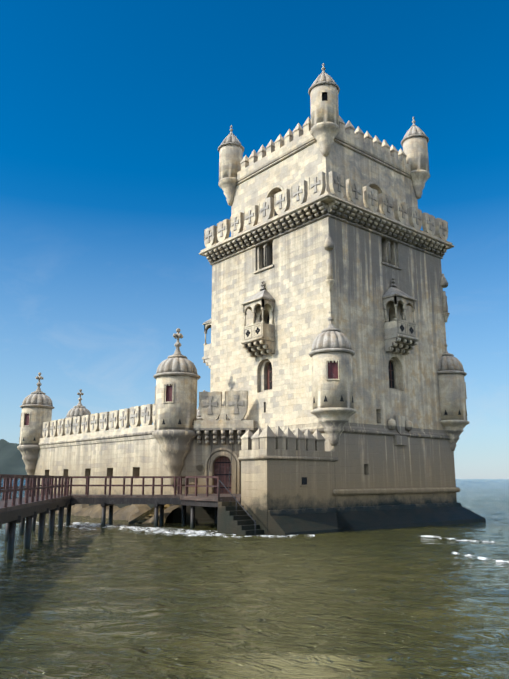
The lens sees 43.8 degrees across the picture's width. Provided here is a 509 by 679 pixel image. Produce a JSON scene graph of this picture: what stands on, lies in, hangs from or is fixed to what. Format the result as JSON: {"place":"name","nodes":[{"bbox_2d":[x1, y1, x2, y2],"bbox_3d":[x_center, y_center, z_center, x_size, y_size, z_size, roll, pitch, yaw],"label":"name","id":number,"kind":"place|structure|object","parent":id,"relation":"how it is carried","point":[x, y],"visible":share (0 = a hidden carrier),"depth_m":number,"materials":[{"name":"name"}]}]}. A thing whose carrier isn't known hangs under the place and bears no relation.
{"place":"outdoors","nodes":[
{"label":"outdoors","id":0,"kind":"place"},
{"bbox_2d":[0,439,27,479],"bbox_3d":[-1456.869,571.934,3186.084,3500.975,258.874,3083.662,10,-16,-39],"label":"shore hills","id":1,"kind":"structure","parent":0,"point":[12,462],"depth_m":2969.39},
{"bbox_2d":[0,479,508,678],"bbox_3d":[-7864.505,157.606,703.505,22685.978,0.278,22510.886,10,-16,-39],"label":"river water","id":2,"kind":"structure","parent":0,"point":[107,602],"depth_m":15.18,"materials":[{"name":"green liquid"}]},
{"bbox_2d":[49,504,178,523],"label":"rocks","id":3,"kind":"object","parent":2,"relation":"in","point":[129,513],"visible":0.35,"depth_m":45.48,"materials":[{"name":"brown stone"}]},
{"bbox_2d":[0,494,240,559],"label":"walkway deck and piles","id":4,"kind":"structure","parent":2,"relation":"on","point":[12,516],"depth_m":35.72,"materials":[{"name":"paint"}]},
{"bbox_2d":[0,474,219,506],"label":"walkway rails","id":5,"kind":"object","parent":4,"relation":"on","point":[31,488],"visible":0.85,"depth_m":35.13,"materials":[{"name":"paint"}]},
{"bbox_2d":[34,436,240,522],"bbox_3d":[-5.748,13.338,58.155,20.200,7.650,42.400,10,-16,-39],"label":"bastion","id":6,"kind":"object","parent":2,"relation":"in","point":[141,457],"visible":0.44,"depth_m":47.31,"materials":[{"name":"stone"}]},
{"bbox_2d":[218,501,266,535],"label":"quay stairs","id":7,"kind":"structure","parent":2,"relation":"in","point":[242,523],"depth_m":33.60,"materials":[{"name":"stone"}]},
{"bbox_2d":[208,444,255,535],"bbox_3d":[-1.673,8.567,37.249,1.932,5.331,10.401,2,-13,-8],"label":"iron handrail","id":8,"kind":"object","parent":7,"relation":"on","point":[231,494],"visible":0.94,"depth_m":33.72,"materials":[{"name":"black metal"}]},
{"bbox_2d":[17,84,485,535],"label":"tower","id":9,"kind":"structure","parent":2,"relation":"in","point":[278,498],"depth_m":42.48,"materials":[{"name":"beige stone"}]},
{"bbox_2d":[19,324,466,493],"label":"shutters and door","id":10,"kind":"object","parent":9,"relation":"attached to","point":[221,468],"visible":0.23,"depth_m":42.66,"materials":[{"name":"brown wood"}]},
{"bbox_2d":[20,63,466,435],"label":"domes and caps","id":11,"kind":"object","parent":9,"relation":"on","point":[331,338],"visible":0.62,"depth_m":44.05,"materials":[{"name":"stone"}]},
{"bbox_2d":[214,92,393,487],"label":"window interiors","id":12,"kind":"object","parent":9,"relation":"on","point":[324,97],"depth_m":42.94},
{"bbox_2d":[210,214,456,507],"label":"tower wall","id":13,"kind":"structure","parent":9,"relation":"on","point":[294,278],"depth_m":42.09,"materials":[{"name":"beige stone"}]},
{"bbox_2d":[231,142,417,235],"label":"upper tower wall","id":14,"kind":"structure","parent":13,"relation":"on","point":[306,163],"depth_m":46.02,"materials":[{"name":"beige stone"}]},
{"bbox_2d":[25,521,508,562],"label":"surf foam","id":15,"kind":"object","parent":2,"relation":"on","point":[201,532],"visible":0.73,"depth_m":34.27,"materials":[{"name":"white"}]},
{"bbox_2d":[0,0,508,478],"label":"sky","id":16,"kind":"structure","parent":0,"point":[115,115],"materials":[{"name":"blue"}]}
]}

